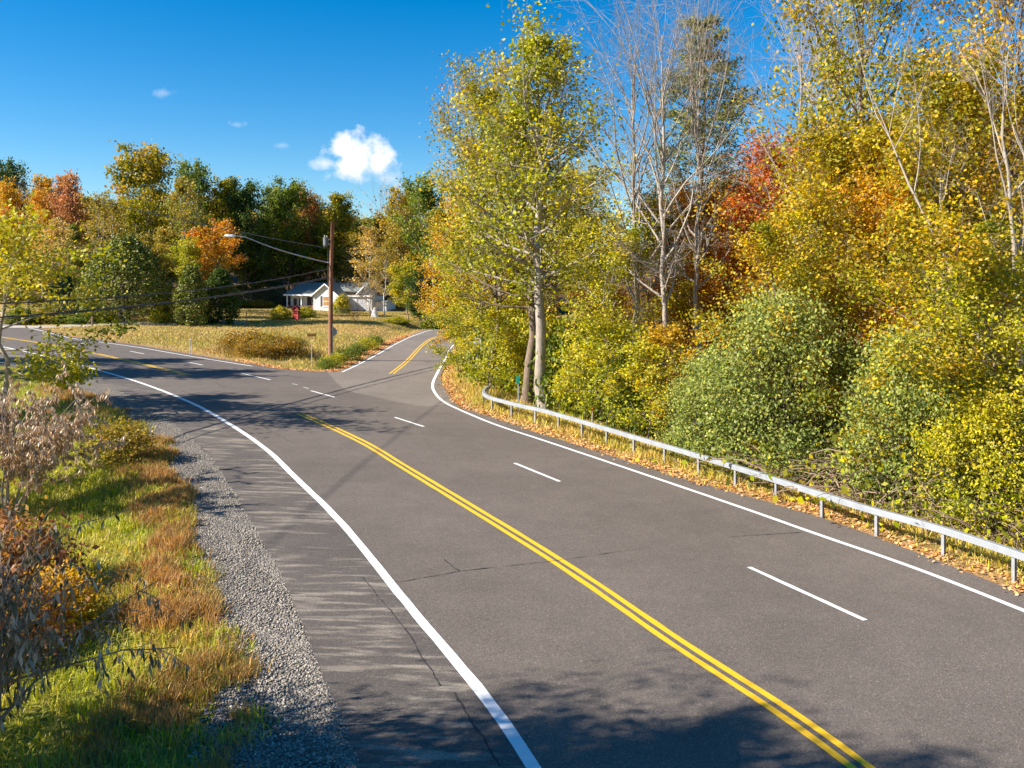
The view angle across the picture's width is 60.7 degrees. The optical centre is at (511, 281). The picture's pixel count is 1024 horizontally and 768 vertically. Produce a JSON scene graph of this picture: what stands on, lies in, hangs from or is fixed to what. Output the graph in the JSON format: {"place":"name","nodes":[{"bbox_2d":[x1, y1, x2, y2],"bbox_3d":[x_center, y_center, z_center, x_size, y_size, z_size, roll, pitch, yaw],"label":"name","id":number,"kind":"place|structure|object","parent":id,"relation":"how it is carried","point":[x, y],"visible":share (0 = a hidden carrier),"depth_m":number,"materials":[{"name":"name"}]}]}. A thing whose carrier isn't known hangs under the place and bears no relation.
{"place":"outdoors","nodes":[
{"label":"outdoors","id":0,"kind":"place"},
{"bbox_2d":[0,373,278,767],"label":"verge grass","id":1,"kind":"structure","parent":0,"point":[113,522],"depth_m":15.15,"materials":[{"name":"green plant"}]},
{"bbox_2d":[0,347,525,767],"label":"road shoulder","id":2,"kind":"object","parent":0,"point":[397,704],"visible":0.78,"depth_m":15.29},
{"bbox_2d":[328,328,471,405],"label":"side road","id":3,"kind":"structure","parent":0,"point":[410,382],"depth_m":56.03,"materials":[{"name":"asphalt"}]},
{"bbox_2d":[0,248,1023,767],"bbox_3d":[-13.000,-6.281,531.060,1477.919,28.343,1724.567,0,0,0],"label":"ground","id":4,"kind":"structure","parent":0,"point":[38,712],"depth_m":23.21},
{"bbox_2d":[0,175,26,248],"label":"maple tree","id":5,"kind":"object","parent":4,"relation":"on","point":[15,199],"visible":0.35,"depth_m":115.79,"materials":[{"name":"orange plant"}]},
{"bbox_2d":[0,156,35,238],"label":"dark tree","id":6,"kind":"object","parent":4,"relation":"on","point":[10,171],"visible":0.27,"depth_m":131.57,"materials":[{"name":"green plant"}]},
{"bbox_2d":[22,173,61,298],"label":"maple tree","id":7,"kind":"object","parent":4,"relation":"on","point":[46,182],"visible":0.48,"depth_m":122.97,"materials":[{"name":"yellow plant"}]},
{"bbox_2d":[0,545,103,688],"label":"rust shrub","id":8,"kind":"object","parent":4,"relation":"on","point":[57,628],"visible":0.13,"depth_m":15.06,"materials":[{"name":"brown plant"}]},
{"bbox_2d":[0,495,108,610],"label":"rust shrub","id":9,"kind":"object","parent":4,"relation":"on","point":[19,553],"visible":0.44,"depth_m":17.64,"materials":[{"name":"orange plant"}]},
{"bbox_2d":[31,223,82,307],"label":"birch tree","id":10,"kind":"object","parent":4,"relation":"on","point":[56,234],"visible":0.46,"depth_m":103.82,"materials":[{"name":"plant"}]},
{"bbox_2d":[4,552,123,651],"bbox_3d":[-8.271,5.665,15.981,2.483,1.718,2.467,0,0,30],"label":"rust shrub","id":11,"kind":"object","parent":4,"relation":"on","point":[80,599],"visible":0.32,"depth_m":15.81,"materials":[{"name":"orange plant"}]},
{"bbox_2d":[0,360,128,518],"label":"willow shrub","id":12,"kind":"object","parent":4,"relation":"on","point":[34,452],"visible":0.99,"depth_m":23.23,"materials":[{"name":"beige plant"}]},
{"bbox_2d":[39,169,92,304],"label":"maple tree","id":13,"kind":"object","parent":4,"relation":"on","point":[66,203],"visible":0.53,"depth_m":119.41,"materials":[{"name":"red plant"}]},
{"bbox_2d":[0,192,141,421],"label":"roadside tree","id":14,"kind":"object","parent":4,"relation":"on","point":[11,245],"visible":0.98,"depth_m":35.77,"materials":[{"name":"yellow plant"}]},
{"bbox_2d":[0,496,194,735],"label":"willow shrub","id":15,"kind":"object","parent":4,"relation":"on","point":[28,616],"visible":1,"depth_m":10.28,"materials":[{"name":"grey plant"}]},
{"bbox_2d":[73,189,122,275],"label":"birch tree","id":16,"kind":"object","parent":4,"relation":"on","point":[91,228],"visible":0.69,"depth_m":111.84,"materials":[{"name":"yellow plant"}]},
{"bbox_2d":[96,195,136,303],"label":"birch tree","id":17,"kind":"object","parent":4,"relation":"on","point":[113,210],"visible":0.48,"depth_m":115.58,"materials":[{"name":"yellow plant"}]},
{"bbox_2d":[68,411,167,470],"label":"verge bush","id":18,"kind":"object","parent":4,"relation":"on","point":[120,429],"visible":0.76,"depth_m":28.33,"materials":[{"name":"green plant"}]},
{"bbox_2d":[66,228,177,322],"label":"cedar tree","id":19,"kind":"object","parent":4,"relation":"on","point":[136,249],"visible":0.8,"depth_m":97.04,"materials":[{"name":"green plant"}]},
{"bbox_2d":[91,139,194,273],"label":"maple tree","id":20,"kind":"object","parent":4,"relation":"on","point":[150,164],"visible":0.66,"depth_m":129.16,"materials":[{"name":"yellow plant"}]},
{"bbox_2d":[24,378,282,767],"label":"verge weeds","id":21,"kind":"object","parent":4,"relation":"on","point":[177,491],"visible":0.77,"depth_m":15.42,"materials":[{"name":"brown plant"}]},
{"bbox_2d":[135,226,185,301],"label":"olive tree","id":22,"kind":"object","parent":4,"relation":"on","point":[161,237],"visible":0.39,"depth_m":105.69,"materials":[{"name":"green plant"}]},
{"bbox_2d":[0,355,357,767],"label":"gravel shoulder","id":23,"kind":"object","parent":4,"relation":"on","point":[115,397],"visible":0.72,"depth_m":15.47},
{"bbox_2d":[97,391,359,767],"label":"gravel stones","id":24,"kind":"object","parent":23,"relation":"on","point":[267,698],"visible":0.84,"depth_m":14.68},
{"bbox_2d":[159,235,210,309],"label":"golden tree","id":25,"kind":"object","parent":4,"relation":"on","point":[187,247],"visible":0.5,"depth_m":99.79,"materials":[{"name":"yellow plant"}]},
{"bbox_2d":[153,175,217,303],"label":"brown tree","id":26,"kind":"object","parent":4,"relation":"on","point":[179,188],"visible":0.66,"depth_m":111.39,"materials":[{"name":"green plant"}]},
{"bbox_2d":[160,156,220,305],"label":"maple tree","id":27,"kind":"object","parent":4,"relation":"on","point":[198,173],"visible":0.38,"depth_m":125.15,"materials":[{"name":"green plant"}]},
{"bbox_2d":[169,263,212,326],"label":"cedar tree","id":28,"kind":"object","parent":4,"relation":"on","point":[191,276],"visible":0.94,"depth_m":95.22,"materials":[{"name":"green plant"}]},
{"bbox_2d":[182,218,248,320],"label":"orange tree","id":29,"kind":"object","parent":4,"relation":"on","point":[219,234],"visible":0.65,"depth_m":102.19,"materials":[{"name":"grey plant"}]},
{"bbox_2d":[199,264,243,323],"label":"cedar tree","id":30,"kind":"object","parent":4,"relation":"on","point":[221,277],"visible":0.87,"depth_m":98.13,"materials":[{"name":"green plant"}]},
{"bbox_2d":[193,172,258,276],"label":"maple tree","id":31,"kind":"object","parent":4,"relation":"on","point":[219,199],"visible":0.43,"depth_m":127.17,"materials":[{"name":"green plant"}]},
{"bbox_2d":[5,305,455,371],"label":"lawn grass","id":32,"kind":"structure","parent":4,"relation":"on","point":[198,336],"depth_m":89.71,"materials":[{"name":"beige plant"}]},
{"bbox_2d":[216,176,271,299],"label":"dark tree","id":33,"kind":"object","parent":4,"relation":"on","point":[248,190],"visible":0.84,"depth_m":127.08,"materials":[{"name":"green plant"}]},
{"bbox_2d":[231,230,284,301],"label":"dark tree","id":34,"kind":"object","parent":4,"relation":"on","point":[264,271],"visible":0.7,"depth_m":128.61,"materials":[{"name":"green plant"}]},
{"bbox_2d":[253,185,297,298],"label":"dark tree","id":35,"kind":"object","parent":4,"relation":"on","point":[269,213],"visible":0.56,"depth_m":133.24,"materials":[{"name":"green plant"}]},
{"bbox_2d":[265,329,310,359],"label":"goldenrod clump","id":36,"kind":"object","parent":4,"relation":"on","point":[288,344],"visible":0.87,"depth_m":66.07,"materials":[{"name":"yellow plant"}]},
{"bbox_2d":[266,175,317,301],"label":"dark tree","id":37,"kind":"object","parent":4,"relation":"on","point":[291,194],"visible":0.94,"depth_m":133.00,"materials":[{"name":"green plant"}]},
{"bbox_2d":[286,185,323,282],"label":"tree","id":38,"kind":"object","parent":4,"relation":"on","point":[311,241],"visible":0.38,"depth_m":137.05,"materials":[{"name":"green plant"}]},
{"bbox_2d":[305,226,349,282],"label":"green tree","id":39,"kind":"object","parent":4,"relation":"on","point":[322,267],"visible":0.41,"depth_m":134.81,"materials":[{"name":"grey plant"}]},
{"bbox_2d":[323,221,333,357],"bbox_3d":[-13.523,1.000,64.445,0.825,10.973,0.405,0,0,0],"label":"utility pole","id":40,"kind":"object","parent":4,"relation":"on","point":[330,310],"visible":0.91,"depth_m":64.33,"materials":[{"name":"brown wood"}]},
{"bbox_2d":[283,279,379,310],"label":"house","id":41,"kind":"structure","parent":4,"relation":"on","point":[315,296],"depth_m":127.98,"materials":[{"name":"wood"}]},
{"bbox_2d":[315,190,364,278],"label":"maple tree","id":42,"kind":"object","parent":4,"relation":"on","point":[339,207],"visible":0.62,"depth_m":134.87,"materials":[{"name":"green plant"}]},
{"bbox_2d":[305,227,388,282],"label":"hillside tree","id":43,"kind":"object","parent":4,"relation":"on","point":[325,257],"visible":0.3,"depth_m":133.96,"materials":[{"name":"green plant"}]},
{"bbox_2d":[342,224,395,313],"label":"tan tree","id":44,"kind":"object","parent":4,"relation":"on","point":[370,235],"visible":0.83,"depth_m":121.34,"materials":[{"name":"yellow plant"}]},
{"bbox_2d":[361,239,404,316],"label":"tan tree","id":45,"kind":"object","parent":4,"relation":"on","point":[384,247],"visible":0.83,"depth_m":117.95,"materials":[{"name":"plant"}]},
{"bbox_2d":[372,184,429,306],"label":"green tree","id":46,"kind":"object","parent":4,"relation":"on","point":[402,200],"visible":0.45,"depth_m":130.87,"materials":[{"name":"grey plant"}]},
{"bbox_2d":[383,260,423,318],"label":"green tree","id":47,"kind":"object","parent":4,"relation":"on","point":[408,266],"visible":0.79,"depth_m":115.33,"materials":[{"name":"grey plant"}]},
{"bbox_2d":[398,268,439,320],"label":"dark bush tree","id":48,"kind":"object","parent":4,"relation":"on","point":[413,311],"visible":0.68,"depth_m":112.72,"materials":[{"name":"green plant"}]},
{"bbox_2d":[388,172,450,303],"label":"green tree","id":49,"kind":"object","parent":4,"relation":"on","point":[420,199],"visible":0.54,"depth_m":124.75,"materials":[{"name":"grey plant"}]},
{"bbox_2d":[422,295,479,370],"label":"sapling","id":50,"kind":"object","parent":4,"relation":"on","point":[437,350],"visible":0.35,"depth_m":58.26,"materials":[{"name":"yellow plant"}]},
{"bbox_2d":[412,191,502,356],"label":"maple tree","id":51,"kind":"object","parent":4,"relation":"on","point":[433,298],"visible":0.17,"depth_m":69.99,"materials":[{"name":"yellow plant"}]},
{"bbox_2d":[405,129,555,367],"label":"maple tree","id":52,"kind":"object","parent":4,"relation":"on","point":[435,273],"visible":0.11,"depth_m":59.42,"materials":[{"name":"yellow plant"}]},
{"bbox_2d":[442,299,523,389],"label":"sapling","id":53,"kind":"object","parent":4,"relation":"on","point":[493,314],"visible":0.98,"depth_m":46.59,"materials":[{"name":"yellow plant"}]},
{"bbox_2d":[419,207,551,381],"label":"maple tree","id":54,"kind":"object","parent":4,"relation":"on","point":[458,333],"visible":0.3,"depth_m":54.22,"materials":[{"name":"yellow plant"}]},
{"bbox_2d":[419,47,552,389],"bbox_3d":[-1.305,-3.826,49.853,7.870,20.407,8.620,0,0,-2],"label":"maple tree","id":55,"kind":"object","parent":4,"relation":"on","point":[468,91],"visible":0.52,"depth_m":48.93,"materials":[{"name":"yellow plant"}]},
{"bbox_2d":[470,306,533,399],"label":"undergrowth bush","id":56,"kind":"object","parent":4,"relation":"on","point":[486,354],"visible":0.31,"depth_m":49.35,"materials":[{"name":"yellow plant"}]},
{"bbox_2d":[415,86,658,403],"bbox_3d":[1.511,-1.886,44.974,11.499,16.996,10.596,0,0,-25],"label":"poplar tree","id":57,"kind":"object","parent":4,"relation":"on","point":[528,296],"visible":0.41,"depth_m":44.64,"materials":[{"name":"yellow plant"}]},
{"bbox_2d":[496,291,580,405],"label":"undergrowth bush","id":58,"kind":"object","parent":4,"relation":"on","point":[549,327],"visible":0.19,"depth_m":48.51,"materials":[{"name":"yellow plant"}]},
{"bbox_2d":[416,0,666,410],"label":"poplar tree","id":59,"kind":"object","parent":4,"relation":"on","point":[533,71],"visible":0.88,"depth_m":41.83,"materials":[{"name":"green plant"}]},
{"bbox_2d":[521,308,615,420],"bbox_3d":[2.875,4.095,43.008,4.781,5.683,4.852,0,0,44],"label":"undergrowth bush","id":60,"kind":"object","parent":4,"relation":"on","point":[551,341],"visible":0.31,"depth_m":42.37,"materials":[{"name":"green plant"}]},
{"bbox_2d":[549,158,610,313],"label":"tree","id":61,"kind":"object","parent":4,"relation":"on","point":[571,285],"visible":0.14,"depth_m":68.13,"materials":[{"name":"green plant"}]},
{"bbox_2d":[545,320,623,425],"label":"undergrowth bush","id":62,"kind":"object","parent":4,"relation":"on","point":[584,414],"visible":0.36,"depth_m":40.58,"materials":[{"name":"yellow plant"}]},
{"bbox_2d":[532,187,685,424],"bbox_3d":[4.414,1.327,39.407,6.853,10.803,8.302,0,0,-18],"label":"maple tree","id":63,"kind":"object","parent":4,"relation":"on","point":[612,256],"visible":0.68,"depth_m":39.02,"materials":[{"name":"yellow plant"}]},
{"bbox_2d":[570,309,656,429],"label":"sapling","id":64,"kind":"object","parent":4,"relation":"on","point":[607,328],"visible":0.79,"depth_m":36.41,"materials":[{"name":"yellow plant"}]},
{"bbox_2d":[508,0,744,425],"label":"bare tree","id":65,"kind":"object","parent":4,"relation":"on","point":[632,167],"visible":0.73,"depth_m":39.41,"materials":[{"name":"grey plant"}]},
{"bbox_2d":[231,334,1023,595],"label":"leaf litter","id":66,"kind":"object","parent":4,"relation":"on","point":[673,470],"visible":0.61,"depth_m":28.63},
{"bbox_2d":[590,328,668,439],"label":"undergrowth bush","id":67,"kind":"object","parent":4,"relation":"on","point":[623,391],"visible":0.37,"depth_m":36.58,"materials":[{"name":"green plant"}]},
{"bbox_2d":[610,331,700,446],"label":"sapling","id":68,"kind":"object","parent":4,"relation":"on","point":[652,349],"visible":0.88,"depth_m":34.03,"materials":[{"name":"yellow plant"}]},
{"bbox_2d":[591,167,736,414],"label":"maple tree","id":69,"kind":"object","parent":4,"relation":"on","point":[655,203],"visible":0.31,"depth_m":45.10,"materials":[{"name":"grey plant"}]},
{"bbox_2d":[558,0,783,435],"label":"bare tree","id":70,"kind":"object","parent":4,"relation":"on","point":[663,258],"visible":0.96,"depth_m":37.89,"materials":[{"name":"grey plant"}]},
{"bbox_2d":[627,318,723,441],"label":"sapling","id":71,"kind":"object","parent":4,"relation":"on","point":[662,339],"visible":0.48,"depth_m":34.89,"materials":[{"name":"yellow plant"}]},
{"bbox_2d":[586,13,807,388],"bbox_3d":[13.030,-5.296,58.666,17.333,25.025,15.191,0,0,5],"label":"pine tree","id":72,"kind":"object","parent":4,"relation":"on","point":[675,113],"visible":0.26,"depth_m":57.45,"materials":[{"name":"brown plant"}]},
{"bbox_2d":[611,0,784,434],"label":"bare tree","id":73,"kind":"object","parent":4,"relation":"on","point":[696,249],"visible":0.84,"depth_m":39.60,"materials":[{"name":"grey plant"}]},
{"bbox_2d":[631,164,766,372],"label":"maple tree","id":74,"kind":"object","parent":4,"relation":"on","point":[683,198],"visible":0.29,"depth_m":45.91,"materials":[{"name":"brown plant"}]},
{"bbox_2d":[649,344,782,466],"bbox_3d":[7.559,4.622,32.088,5.516,4.599,5.476,0,0,13],"label":"green shrub","id":75,"kind":"object","parent":4,"relation":"on","point":[677,428],"visible":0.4,"depth_m":31.57,"materials":[{"name":"green plant"}]},
{"bbox_2d":[660,225,787,424],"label":"maple tree","id":76,"kind":"object","parent":4,"relation":"on","point":[722,252],"visible":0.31,"depth_m":43.27,"materials":[{"name":"brown plant"}]},
{"bbox_2d":[442,339,1023,586],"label":"guardrail grass","id":77,"kind":"structure","parent":4,"relation":"on","point":[566,425],"depth_m":31.75,"materials":[{"name":"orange plant"}]},
{"bbox_2d":[482,386,1023,581],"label":"guardrail","id":78,"kind":"object","parent":4,"relation":"on","point":[1012,553],"visible":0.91,"depth_m":24.22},
{"bbox_2d":[664,123,879,362],"bbox_3d":[14.065,-0.989,46.705,11.460,16.462,9.935,0,0,-11],"label":"maple tree","id":79,"kind":"object","parent":4,"relation":"on","point":[766,171],"visible":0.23,"depth_m":45.96,"materials":[{"name":"brown plant"}]},
{"bbox_2d":[688,421,874,496],"bbox_3d":[9.288,5.920,28.834,6.874,2.227,7.666,0,0,15],"label":"bramble","id":80,"kind":"object","parent":4,"relation":"on","point":[790,466],"visible":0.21,"depth_m":27.99,"materials":[{"name":"brown plant"}]},
{"bbox_2d":[668,174,896,474],"bbox_3d":[9.476,1.648,30.723,7.685,10.802,6.344,0,0,-13],"label":"maple tree","id":81,"kind":"object","parent":4,"relation":"on","point":[767,244],"visible":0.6,"depth_m":30.19,"materials":[{"name":"yellow plant"}]},
{"bbox_2d":[720,0,869,420],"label":"bare tree","id":82,"kind":"object","parent":4,"relation":"on","point":[801,81],"visible":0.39,"depth_m":43.18,"materials":[{"name":"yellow plant"}]},
{"bbox_2d":[668,268,923,489],"bbox_3d":[9.572,3.243,29.429,8.523,7.397,7.921,0,0,28],"label":"green shrub","id":83,"kind":"object","parent":4,"relation":"on","point":[807,318],"visible":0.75,"depth_m":28.84,"materials":[{"name":"green plant"}]},
{"bbox_2d":[681,402,999,512],"bbox_3d":[9.866,5.658,27.505,8.617,2.903,8.004,0,0,21],"label":"bramble","id":84,"kind":"object","parent":4,"relation":"on","point":[775,497],"visible":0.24,"depth_m":26.19,"materials":[{"name":"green plant"}]},
{"bbox_2d":[740,0,942,388],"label":"bare tree","id":85,"kind":"object","parent":4,"relation":"on","point":[821,34],"visible":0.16,"depth_m":50.81,"materials":[{"name":"yellow plant"}]},
{"bbox_2d":[703,93,996,427],"bbox_3d":[12.370,-0.098,32.627,8.737,14.494,10.079,0,0,-25],"label":"maple tree","id":86,"kind":"object","parent":4,"relation":"on","point":[834,161],"visible":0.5,"depth_m":31.90,"materials":[{"name":"yellow plant"}]},
{"bbox_2d":[775,140,990,465],"bbox_3d":[13.614,0.953,31.534,6.293,12.496,7.259,0,0,-35],"label":"maple tree","id":87,"kind":"object","parent":4,"relation":"on","point":[889,198],"visible":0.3,"depth_m":30.80,"materials":[{"name":"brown plant"}]},
{"bbox_2d":[766,401,999,531],"bbox_3d":[11.017,5.460,25.948,7.498,3.480,8.363,0,0,-14],"label":"bramble","id":88,"kind":"object","parent":4,"relation":"on","point":[862,486],"visible":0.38,"depth_m":25.05,"materials":[{"name":"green plant"}]},
{"bbox_2d":[751,0,1019,447],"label":"maple tree","id":89,"kind":"object","parent":4,"relation":"on","point":[836,74],"visible":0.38,"depth_m":36.05,"materials":[{"name":"yellow plant"}]},
{"bbox_2d":[796,430,1023,540],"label":"bramble","id":90,"kind":"object","parent":4,"relation":"on","point":[800,500],"visible":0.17,"depth_m":23.70,"materials":[{"name":"brown plant"}]},
{"bbox_2d":[801,0,1023,507],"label":"bare tree","id":91,"kind":"object","parent":4,"relation":"on","point":[1009,195],"visible":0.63,"depth_m":27.18,"materials":[{"name":"beige plant"}]},
{"bbox_2d":[804,23,1023,370],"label":"maple tree","id":92,"kind":"object","parent":4,"relation":"on","point":[963,95],"visible":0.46,"depth_m":29.96,"materials":[{"name":"yellow plant"}]},
{"bbox_2d":[807,161,1023,498],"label":"maple tree","id":93,"kind":"object","parent":4,"relation":"on","point":[951,221],"visible":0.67,"depth_m":24.70,"materials":[{"name":"yellow plant"}]},
{"bbox_2d":[813,312,1021,518],"bbox_3d":[11.790,4.014,25.261,5.793,6.250,5.835,0,0,-38],"label":"green shrub","id":94,"kind":"object","parent":4,"relation":"on","point":[893,397],"visible":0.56,"depth_m":24.65,"materials":[{"name":"green plant"}]},
{"bbox_2d":[828,452,1023,543],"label":"bramble","id":95,"kind":"object","parent":4,"relation":"on","point":[965,519],"visible":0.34,"depth_m":22.83,"materials":[{"name":"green plant"}]},
{"bbox_2d":[879,232,1023,518],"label":"maple tree","id":96,"kind":"object","parent":4,"relation":"on","point":[969,301],"visible":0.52,"depth_m":24.19,"materials":[{"name":"yellow plant"}]},
{"bbox_2d":[887,461,1023,561],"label":"bramble","id":97,"kind":"object","parent":4,"relation":"on","point":[938,516],"visible":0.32,"depth_m":21.86,"materials":[{"name":"brown plant"}]},
{"bbox_2d":[896,376,1023,545],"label":"shrub","id":98,"kind":"object","parent":4,"relation":"on","point":[990,410],"visible":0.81,"depth_m":22.60,"materials":[{"name":"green plant"}]},
{"bbox_2d":[902,0,1023,467],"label":"maple tree","id":99,"kind":"object","parent":4,"relation":"on","point":[1012,45],"visible":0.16,"depth_m":33.65,"materials":[{"name":"yellow plant"}]},
{"bbox_2d":[903,483,1023,565],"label":"bramble","id":100,"kind":"object","parent":4,"relation":"on","point":[1012,543],"visible":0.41,"depth_m":21.87,"materials":[{"name":"brown plant"}]},
{"bbox_2d":[0,0,1023,248],"label":"sky","id":101,"kind":"structure","parent":0,"point":[334,94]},
{"bbox_2d":[1,323,1023,767],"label":"road","id":102,"kind":"structure","parent":0,"point":[917,669],"depth_m":17.52,"materials":[{"name":"asphalt"}]},
{"bbox_2d":[1,336,874,767],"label":"line","id":103,"kind":"object","parent":102,"relation":"on","point":[751,694],"visible":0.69,"depth_m":15.87,"materials":[{"name":"yellow paint"}]},
{"bbox_2d":[81,343,866,619],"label":"lane dashes","id":104,"kind":"object","parent":102,"relation":"on","point":[811,595],"visible":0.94,"depth_m":18.42,"materials":[{"name":"white paint"}]},
{"bbox_2d":[5,328,1023,767],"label":"edge line","id":105,"kind":"object","parent":102,"relation":"on","point":[499,716],"visible":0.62,"depth_m":18.38,"materials":[{"name":"white paint"}]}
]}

